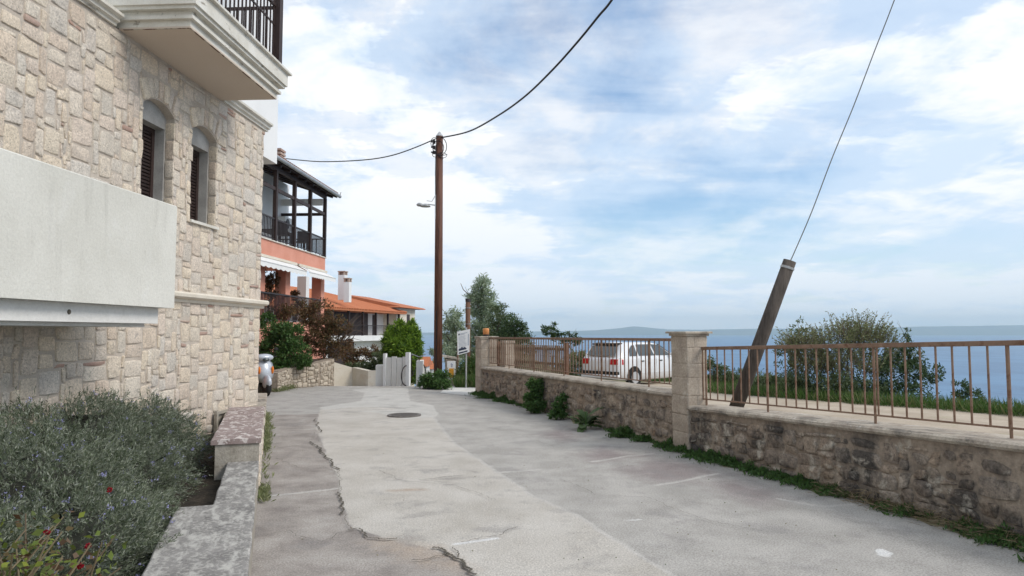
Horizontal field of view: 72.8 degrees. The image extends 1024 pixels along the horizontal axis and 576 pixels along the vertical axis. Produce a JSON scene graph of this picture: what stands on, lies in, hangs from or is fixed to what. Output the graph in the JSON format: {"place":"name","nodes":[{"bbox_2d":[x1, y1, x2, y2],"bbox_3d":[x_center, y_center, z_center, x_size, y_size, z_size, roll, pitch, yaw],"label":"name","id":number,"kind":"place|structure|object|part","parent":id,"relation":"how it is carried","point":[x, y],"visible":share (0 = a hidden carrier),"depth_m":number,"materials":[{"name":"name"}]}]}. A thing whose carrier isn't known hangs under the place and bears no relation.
{"place":"outdoors","nodes":[
{"label":"outdoors","id":0,"kind":"place"},
{"bbox_2d":[440,387,474,395],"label":"path","id":1,"kind":"structure","parent":0,"point":[460,390],"depth_m":19.45,"materials":[{"name":"concrete"}]},
{"bbox_2d":[299,443,862,570],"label":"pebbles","id":2,"kind":"object","parent":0,"point":[641,502],"visible":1,"depth_m":5.87,"materials":[{"name":"grey stone"}]},
{"bbox_2d":[251,386,1023,575],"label":"road","id":3,"kind":"structure","parent":0,"point":[554,516],"depth_m":6.45,"materials":[{"name":"grey concrete"}]},
{"bbox_2d":[258,347,277,395],"bbox_3d":[-6.660,2.185,18.299,0.740,1.240,1.680,3,-5,-38],"label":"motor scooter","id":4,"kind":"object","parent":3,"relation":"on","point":[265,371],"visible":0.65,"depth_m":17.87,"materials":[{"name":"white plastic"}]},
{"bbox_2d":[257,382,297,502],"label":"kerb weeds","id":5,"kind":"object","parent":3,"relation":"on","point":[264,489],"visible":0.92,"depth_m":9.59,"materials":[{"name":"green plant"}]},
{"bbox_2d":[310,441,339,468],"bbox_3d":[-2.534,2.225,9.341,0.093,0.001,2.330,2,-4,-23],"label":"road crack","id":6,"kind":"object","parent":3,"relation":"on","point":[332,464],"visible":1,"depth_m":9.18,"materials":[{"name":"grey concrete"}]},
{"bbox_2d":[337,492,344,513],"bbox_3d":[-1.641,2.057,6.661,0.058,0.001,0.929,1,-4,-16],"label":"road crack","id":7,"kind":"object","parent":3,"relation":"on","point":[342,503],"visible":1,"depth_m":6.61,"materials":[{"name":"grey concrete"}]},
{"bbox_2d":[342,350,380,369],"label":"shrub","id":8,"kind":"object","parent":3,"relation":"on","point":[371,365],"visible":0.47,"depth_m":24.24,"materials":[{"name":"green plant"}]},
{"bbox_2d":[348,528,394,538],"bbox_3d":[-1.153,1.990,5.611,0.518,0.001,0.147,-3,-5,38],"label":"road crack","id":9,"kind":"object","parent":3,"relation":"on","point":[365,533],"visible":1,"depth_m":5.60,"materials":[{"name":"grey concrete"}]},
{"bbox_2d":[374,352,391,374],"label":"hanging shrub","id":10,"kind":"object","parent":3,"relation":"on","point":[380,361],"visible":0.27,"depth_m":22.57,"materials":[{"name":"green plant"}]},
{"bbox_2d":[387,413,420,417],"bbox_3d":[-2.120,2.500,13.658,0.660,0.024,0.660,0,-4,0],"label":"manhole cover","id":11,"kind":"object","parent":3,"relation":"on","point":[401,415],"visible":1,"depth_m":13.49,"materials":[{"name":"metal"}]},
{"bbox_2d":[401,354,425,385],"bbox_3d":[-3.043,2.532,21.582,0.507,0.958,1.636,-1,-4,20],"label":"iron gate","id":12,"kind":"object","parent":3,"relation":"on","point":[412,373],"visible":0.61,"depth_m":21.42,"materials":[{"name":"metal"}]},
{"bbox_2d":[442,355,459,385],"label":"stone pier","id":13,"kind":"structure","parent":3,"relation":"on","point":[447,357],"depth_m":22.90,"materials":[{"name":"beige stone"}]},
{"bbox_2d":[447,361,455,378],"bbox_3d":[-2.001,2.708,22.861,0.280,0.595,0.079,1,-4,-8],"label":"post box","id":14,"kind":"object","parent":13,"relation":"attached to","point":[451,365],"visible":0.64,"depth_m":22.84,"materials":[{"name":"white paint"}]},
{"bbox_2d":[432,546,476,574],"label":"road crack","id":15,"kind":"object","parent":3,"relation":"on","point":[463,563],"visible":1,"depth_m":4.99,"materials":[{"name":"grey concrete"}]},
{"bbox_2d":[570,482,761,530],"bbox_3d":[1.291,2.059,6.694,0.310,0.001,2.573,3,-5,-42],"label":"road crack","id":16,"kind":"object","parent":3,"relation":"on","point":[659,501],"visible":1,"depth_m":6.73,"materials":[{"name":"grey concrete"}]},
{"bbox_2d":[464,390,1023,562],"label":"weeds","id":17,"kind":"object","parent":3,"relation":"on","point":[712,456],"visible":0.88,"depth_m":7.53,"materials":[{"name":"green plant"}]},
{"bbox_2d":[265,0,1023,332],"label":"sky","id":18,"kind":"structure","parent":0,"point":[665,174],"materials":[{"name":"blue"}]},
{"bbox_2d":[414,335,1023,406],"bbox_3d":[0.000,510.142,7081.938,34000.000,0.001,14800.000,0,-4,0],"label":"sea","id":19,"kind":"structure","parent":0,"point":[997,368],"depth_m":1717.45,"materials":[{"name":"liquid"}]},
{"bbox_2d":[422,325,1023,334],"bbox_3d":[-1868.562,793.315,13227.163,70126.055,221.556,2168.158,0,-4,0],"label":"hills","id":20,"kind":"structure","parent":0,"point":[963,330],"depth_m":12674.34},
{"bbox_2d":[520,358,1021,538],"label":"ground","id":21,"kind":"structure","parent":0,"point":[926,522],"depth_m":7.14,"materials":[{"name":"green plant"}]},
{"bbox_2d":[0,0,291,437],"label":"stone house","id":22,"kind":"structure","parent":21,"relation":"on","point":[138,144],"depth_m":7.98,"materials":[{"name":"stone"}]},
{"bbox_2d":[140,100,165,201],"bbox_3d":[-4.736,-1.735,8.885,0.192,1.480,0.771,0,-4,4],"label":"window","id":23,"kind":"structure","parent":22,"relation":"in","point":[154,121],"depth_m":9.15,"materials":[{"name":"brown wood"}]},
{"bbox_2d":[189,127,218,229],"bbox_3d":[-4.580,-1.644,10.036,0.360,1.515,0.791,0,-4,4],"label":"window","id":24,"kind":"structure","parent":22,"relation":"in","point":[200,144],"depth_m":10.32,"materials":[{"name":"brown wood"}]},
{"bbox_2d":[131,425,264,574],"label":"planter soil","id":25,"kind":"structure","parent":21,"relation":"on","point":[205,495],"depth_m":6.65,"materials":[{"name":"brown soil"}]},
{"bbox_2d":[0,487,128,575],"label":"rose bush","id":26,"kind":"object","parent":25,"relation":"on","point":[48,568],"visible":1,"depth_m":2.94,"materials":[{"name":"green plant"}]},
{"bbox_2d":[0,386,185,575],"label":"lavender shrub","id":27,"kind":"object","parent":25,"relation":"on","point":[48,484],"visible":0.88,"depth_m":4.19,"materials":[{"name":"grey plant"}]},
{"bbox_2d":[0,371,214,503],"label":"lavender shrub","id":28,"kind":"object","parent":25,"relation":"on","point":[162,438],"visible":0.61,"depth_m":6.34,"materials":[{"name":"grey plant"}]},
{"bbox_2d":[142,502,254,575],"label":"planter wall","id":29,"kind":"structure","parent":21,"relation":"on","point":[216,540],"depth_m":4.32,"materials":[{"name":"concrete"}]},
{"bbox_2d":[213,461,258,534],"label":"planter wall","id":30,"kind":"structure","parent":21,"relation":"on","point":[239,482],"depth_m":6.05,"materials":[{"name":"concrete"}]},
{"bbox_2d":[211,406,264,487],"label":"stone block wall","id":31,"kind":"structure","parent":21,"relation":"on","point":[238,435],"depth_m":7.23,"materials":[{"name":"stone"}]},
{"bbox_2d":[224,393,266,436],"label":"ledge wall","id":32,"kind":"structure","parent":21,"relation":"on","point":[262,399],"depth_m":12.26,"materials":[{"name":"stone"}]},
{"bbox_2d":[258,358,320,392],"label":"garden bank","id":33,"kind":"structure","parent":21,"relation":"on","point":[260,386],"depth_m":19.14,"materials":[{"name":"green plant"}]},
{"bbox_2d":[259,311,312,369],"bbox_3d":[-6.769,1.830,20.335,1.914,2.369,1.377,0,-4,0],"label":"green shrub","id":34,"kind":"object","parent":33,"relation":"on","point":[283,340],"visible":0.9,"depth_m":20.26,"materials":[{"name":"green plant"}]},
{"bbox_2d":[290,297,353,361],"bbox_3d":[-6.053,1.755,21.954,2.239,2.951,1.388,0,-4,0],"label":"russet shrub","id":35,"kind":"object","parent":33,"relation":"on","point":[323,338],"visible":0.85,"depth_m":21.82,"materials":[{"name":"brown plant"}]},
{"bbox_2d":[334,312,363,351],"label":"bare branches","id":36,"kind":"object","parent":35,"relation":"attached to","point":[345,334],"visible":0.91,"depth_m":21.87,"materials":[{"name":"brown plant"}]},
{"bbox_2d":[259,148,341,358],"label":"salmon house","id":37,"kind":"structure","parent":21,"relation":"on","point":[282,259],"depth_m":26.57,"materials":[{"name":"salmon paint"},{"name":"dark wood"},{"name":"aged tile"}]},
{"bbox_2d":[279,221,290,245],"bbox_3d":[-8.564,-2.002,25.982,0.440,0.920,0.440,0,-4,4],"label":"chair","id":38,"kind":"object","parent":37,"relation":"on","point":[284,232],"visible":0.2,"depth_m":25.78,"materials":[{"name":"metal"}]},
{"bbox_2d":[265,267,305,321],"bbox_3d":[-8.399,0.343,25.757,1.716,2.116,3.382,0,-4,0],"label":"climbing plant","id":39,"kind":"object","parent":37,"relation":"attached to","point":[270,280],"visible":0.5,"depth_m":25.01,"materials":[{"name":"green plant"}]},
{"bbox_2d":[296,231,304,249],"bbox_3d":[-8.535,-1.870,28.080,0.440,0.920,0.440,0,-4,4],"label":"chair","id":40,"kind":"object","parent":37,"relation":"on","point":[302,237],"visible":0.11,"depth_m":28.27,"materials":[{"name":"metal"}]},
{"bbox_2d":[271,358,333,391],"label":"rubble wall","id":41,"kind":"structure","parent":21,"relation":"on","point":[319,373],"depth_m":20.68,"materials":[{"name":"beige stone"}]},
{"bbox_2d":[265,271,425,385],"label":"terracotta house","id":42,"kind":"structure","parent":21,"relation":"on","point":[377,316],"depth_m":67.59,"materials":[{"name":"tile"}]},
{"bbox_2d":[328,342,353,364],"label":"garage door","id":43,"kind":"structure","parent":42,"relation":"in","point":[340,361],"depth_m":62.00,"materials":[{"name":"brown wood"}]},
{"bbox_2d":[372,315,374,334],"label":"door","id":44,"kind":"structure","parent":42,"relation":"in","point":[373,316],"depth_m":71.98,"materials":[{"name":"brown wood"}]},
{"bbox_2d":[334,362,375,385],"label":"rendered wall","id":45,"kind":"structure","parent":21,"relation":"on","point":[344,375],"depth_m":21.73,"materials":[{"name":"beige paint"}]},
{"bbox_2d":[338,343,379,364],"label":"russet shrub","id":46,"kind":"object","parent":21,"relation":"on","point":[361,352],"visible":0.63,"depth_m":26.75,"materials":[{"name":"brown plant"}]},
{"bbox_2d":[375,365,382,385],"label":"white wall","id":47,"kind":"structure","parent":21,"relation":"on","point":[379,375],"depth_m":21.42,"materials":[{"name":"white paint"}]},
{"bbox_2d":[383,352,410,385],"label":"white gate","id":48,"kind":"structure","parent":21,"relation":"on","point":[393,379],"depth_m":21.22,"materials":[{"name":"paint"}]},
{"bbox_2d":[379,317,425,384],"bbox_3d":[-3.677,2.324,23.275,1.550,2.742,1.729,2,-4,-28],"label":"conifer bush","id":49,"kind":"object","parent":21,"relation":"on","point":[400,339],"visible":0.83,"depth_m":23.04,"materials":[{"name":"green plant"}]},
{"bbox_2d":[416,360,423,385],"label":"white pier","id":50,"kind":"structure","parent":21,"relation":"on","point":[419,367],"depth_m":21.54,"materials":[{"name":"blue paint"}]},
{"bbox_2d":[420,357,431,373],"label":"distant house","id":51,"kind":"structure","parent":21,"relation":"on","point":[427,362],"depth_m":84.94,"materials":[{"name":"ceramic"}]},
{"bbox_2d":[417,132,446,371],"bbox_3d":[-2.508,-0.762,21.558,0.947,8.333,0.327,1,-4,-8],"label":"utility pole","id":52,"kind":"object","parent":21,"relation":"on","point":[438,148],"visible":0.97,"depth_m":21.53,"materials":[{"name":"wood"}]},
{"bbox_2d":[286,139,433,161],"bbox_3d":[-5.844,-4.797,24.484,8.762,1.070,0.209,-3,-5,40],"label":"overhead cable","id":53,"kind":"object","parent":52,"relation":"attached to","point":[364,159],"visible":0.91,"depth_m":23.72,"materials":[{"name":"black rubber"}]},
{"bbox_2d":[442,0,612,137],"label":"overhead cable","id":54,"kind":"object","parent":52,"relation":"attached to","point":[573,46],"visible":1,"depth_m":14.55,"materials":[{"name":"black rubber"}]},
{"bbox_2d":[430,361,433,372],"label":"distant house","id":55,"kind":"structure","parent":21,"relation":"on","point":[432,368],"depth_m":99.91,"materials":[{"name":"ceramic"}]},
{"bbox_2d":[416,368,452,389],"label":"bush","id":56,"kind":"object","parent":21,"relation":"on","point":[437,379],"visible":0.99,"depth_m":19.98,"materials":[{"name":"green plant"}]},
{"bbox_2d":[427,340,460,362],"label":"bush","id":57,"kind":"object","parent":21,"relation":"on","point":[444,348],"visible":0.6,"depth_m":23.95,"materials":[{"name":"green plant"}]},
{"bbox_2d":[442,305,473,362],"bbox_3d":[-2.550,2.544,30.893,1.749,4.077,1.397,0,-4,0],"label":"silvery tree","id":58,"kind":"object","parent":21,"relation":"on","point":[452,321],"visible":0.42,"depth_m":30.77,"materials":[{"name":"green plant"}]},
{"bbox_2d":[457,327,469,387],"bbox_3d":[-1.431,2.152,20.441,0.377,1.976,0.079,0,-4,0],"label":"notice board","id":59,"kind":"object","parent":21,"relation":"on","point":[463,341],"visible":0.93,"depth_m":20.44,"materials":[{"name":"white paint"}]},
{"bbox_2d":[451,372,475,387],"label":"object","id":60,"kind":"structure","parent":21,"relation":"on","point":[459,380],"depth_m":20.60,"materials":[{"name":"green plant"}]},
{"bbox_2d":[452,353,475,380],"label":"bush","id":61,"kind":"object","parent":21,"relation":"on","point":[471,366],"visible":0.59,"depth_m":22.28,"materials":[{"name":"green plant"}]},
{"bbox_2d":[465,299,470,357],"bbox_3d":[-1.586,2.002,24.924,0.204,3.240,0.194,0,-4,0],"label":"old pole","id":62,"kind":"object","parent":21,"relation":"on","point":[467,319],"visible":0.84,"depth_m":24.92,"materials":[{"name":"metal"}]},
{"bbox_2d":[461,272,503,360],"bbox_3d":[-1.396,2.013,32.917,2.714,5.558,2.234,0,-4,0],"label":"eucalyptus tree","id":63,"kind":"object","parent":21,"relation":"on","point":[477,297],"visible":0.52,"depth_m":32.74,"materials":[{"name":"green plant"}]},
{"bbox_2d":[474,336,498,391],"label":"stone pillar","id":64,"kind":"structure","parent":21,"relation":"on","point":[483,351],"depth_m":18.30,"materials":[{"name":"beige stone"}]},
{"bbox_2d":[483,328,488,335],"bbox_3d":[-0.694,1.181,18.544,0.170,0.215,0.166,0,-4,0],"label":"lantern","id":65,"kind":"object","parent":64,"relation":"on","point":[485,331],"visible":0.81,"depth_m":18.48,"materials":[{"name":"glass"}]},
{"bbox_2d":[475,302,523,346],"bbox_3d":[-0.501,2.534,30.859,2.274,3.955,1.792,0,-4,0],"label":"olive tree","id":66,"kind":"object","parent":21,"relation":"on","point":[497,313],"visible":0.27,"depth_m":30.86,"materials":[{"name":"green plant"}]},
{"bbox_2d":[501,341,514,367],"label":"stone pillar","id":67,"kind":"structure","parent":21,"relation":"on","point":[506,365],"depth_m":17.74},
{"bbox_2d":[493,312,535,366],"bbox_3d":[0.079,2.594,28.912,1.965,3.288,1.856,0,-4,0],"label":"dark tree","id":68,"kind":"object","parent":21,"relation":"on","point":[508,329],"visible":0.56,"depth_m":28.77,"materials":[{"name":"green plant"}]},
{"bbox_2d":[497,341,568,374],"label":"timber gate","id":69,"kind":"structure","parent":21,"relation":"on","point":[517,347],"depth_m":19.13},
{"bbox_2d":[521,376,548,413],"bbox_3d":[0.461,2.274,14.130,0.599,0.939,0.637,1,-4,-22],"label":"bush","id":70,"kind":"object","parent":21,"relation":"on","point":[535,386],"visible":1,"depth_m":14.14,"materials":[{"name":"green plant"}]},
{"bbox_2d":[541,321,566,341],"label":"sapling","id":71,"kind":"object","parent":21,"relation":"on","point":[550,329],"visible":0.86,"depth_m":26.90,"materials":[{"name":"green plant"}]},
{"bbox_2d":[554,350,584,376],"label":"bush","id":72,"kind":"object","parent":21,"relation":"on","point":[575,374],"visible":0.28,"depth_m":23.68,"materials":[{"name":"green plant"}]},
{"bbox_2d":[559,331,583,360],"bbox_3d":[2.283,2.531,26.852,1.052,1.940,0.668,0,-4,0],"label":"sapling","id":73,"kind":"object","parent":21,"relation":"on","point":[576,342],"visible":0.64,"depth_m":26.95,"materials":[{"name":"green plant"}]},
{"bbox_2d":[480,366,672,442],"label":"road wall","id":74,"kind":"structure","parent":21,"relation":"on","point":[640,409],"depth_m":11.90,"materials":[{"name":"stone"}]},
{"bbox_2d":[546,391,568,419],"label":"bush","id":75,"kind":"object","parent":74,"relation":"attached to","point":[559,407],"visible":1,"depth_m":13.05,"materials":[{"name":"green plant"}]},
{"bbox_2d":[489,337,671,386],"bbox_3d":[0.958,1.399,14.143,0.050,0.824,8.960,1,-4,-20],"label":"railing","id":76,"kind":"object","parent":74,"relation":"on","point":[609,339],"visible":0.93,"depth_m":12.90,"materials":[{"name":"brown metal"}]},
{"bbox_2d":[567,407,603,431],"bbox_3d":[1.228,2.220,11.716,0.662,0.416,0.432,3,-5,-38],"label":"broad leaf plant","id":77,"kind":"object","parent":21,"relation":"on","point":[585,421],"visible":1,"depth_m":11.74,"materials":[{"name":"green plant"}]},
{"bbox_2d":[613,423,629,437],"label":"weed tuft","id":78,"kind":"object","parent":21,"relation":"on","point":[621,429],"visible":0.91,"depth_m":10.83,"materials":[{"name":"green plant"}]},
{"bbox_2d":[665,331,712,449],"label":"stone pillar","id":79,"kind":"structure","parent":21,"relation":"on","point":[686,355],"depth_m":9.59,"materials":[{"name":"beige stone"}]},
{"bbox_2d":[707,355,782,387],"bbox_3d":[7.084,2.811,20.970,1.768,1.548,3.116,1,-4,-18],"label":"bush","id":80,"kind":"object","parent":21,"relation":"on","point":[762,379],"visible":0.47,"depth_m":21.71,"materials":[{"name":"green plant"}]},
{"bbox_2d":[771,315,833,384],"bbox_3d":[7.566,2.027,17.903,1.662,2.662,1.194,0,-4,0],"label":"dark shrub tree","id":81,"kind":"object","parent":21,"relation":"on","point":[778,351],"visible":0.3,"depth_m":17.99,"materials":[{"name":"green plant"}]},
{"bbox_2d":[605,374,1023,416],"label":"grass","id":82,"kind":"structure","parent":21,"relation":"on","point":[980,404],"depth_m":14.88,"materials":[{"name":"green plant"}]},
{"bbox_2d":[777,368,895,394],"bbox_3d":[7.910,2.637,17.002,2.815,1.360,1.337,-1,-4,22],"label":"bush","id":83,"kind":"object","parent":21,"relation":"on","point":[845,383],"visible":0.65,"depth_m":16.86,"materials":[{"name":"green plant"}]},
{"bbox_2d":[772,308,925,384],"bbox_3d":[8.438,2.123,17.403,3.798,3.252,2.021,0,-4,0],"label":"flowering tree","id":84,"kind":"object","parent":21,"relation":"on","point":[857,332],"visible":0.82,"depth_m":17.18,"materials":[{"name":"green plant"}]},
{"bbox_2d":[687,404,1023,535],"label":"road wall","id":85,"kind":"structure","parent":21,"relation":"on","point":[978,477],"depth_m":6.55,"materials":[{"name":"stone"}]},
{"bbox_2d":[701,340,1023,438],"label":"railing","id":86,"kind":"object","parent":85,"relation":"on","point":[952,344],"visible":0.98,"depth_m":6.93,"materials":[{"name":"brown metal"}]},
{"bbox_2d":[866,324,945,398],"bbox_3d":[9.620,2.101,16.852,1.823,2.672,1.292,-1,-4,14],"label":"dark shrub tree","id":87,"kind":"object","parent":21,"relation":"on","point":[913,387],"visible":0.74,"depth_m":16.81,"materials":[{"name":"green plant"}]},
{"bbox_2d":[809,477,1023,551],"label":"grass","id":88,"kind":"structure","parent":21,"relation":"on","point":[890,503],"depth_m":6.09,"materials":[{"name":"green plant"}]},
{"bbox_2d":[950,378,985,401],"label":"bush","id":89,"kind":"object","parent":21,"relation":"on","point":[965,390],"visible":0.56,"depth_m":15.32,"materials":[{"name":"green plant"}]},
{"bbox_2d":[640,382,1023,436],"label":"sand track","id":90,"kind":"structure","parent":0,"point":[978,418],"depth_m":12.95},
{"bbox_2d":[581,342,671,383],"bbox_3d":[4.315,2.603,24.006,3.977,1.475,1.980,3,-5,-42],"label":"hatchback car","id":91,"kind":"object","parent":90,"relation":"on","point":[634,361],"visible":0.41,"depth_m":22.86,"materials":[{"name":"white paint"}]},
{"bbox_3d":[2.991,2.059,22.846,0.230,0.325,1.200,3,-5,-42],"label":"rear window","id":92,"kind":"part","parent":91,"relation":"part of","materials":[{"name":"grey glass"}]},
{"bbox_3d":[3.927,2.055,22.741,0.400,0.350,0.141,3,-5,-42],"label":"side window","id":93,"kind":"part","parent":91,"relation":"part of","materials":[{"name":"grey glass"}]},
{"bbox_3d":[4.444,2.072,23.213,0.840,0.375,0.152,3,-5,-42],"label":"side window","id":94,"kind":"part","parent":91,"relation":"part of","materials":[{"name":"grey glass"}]},
{"bbox_3d":[5.102,2.109,23.804,0.950,0.375,0.152,3,-5,-42],"label":"side window","id":95,"kind":"part","parent":91,"relation":"part of","materials":[{"name":"grey glass"}]},
{"bbox_2d":[729,259,795,406],"bbox_3d":[3.508,0.775,9.833,1.021,2.369,0.195,-1,-4,15],"label":"leaning pole","id":96,"kind":"object","parent":90,"relation":"on","point":[772,308],"visible":0.85,"depth_m":9.76,"materials":[{"name":"brown wood"}]},
{"bbox_2d":[791,0,894,259],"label":"guy wire","id":97,"kind":"object","parent":96,"relation":"attached to","point":[843,129],"visible":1,"depth_m":9.33,"materials":[{"name":"metal"}]}
]}

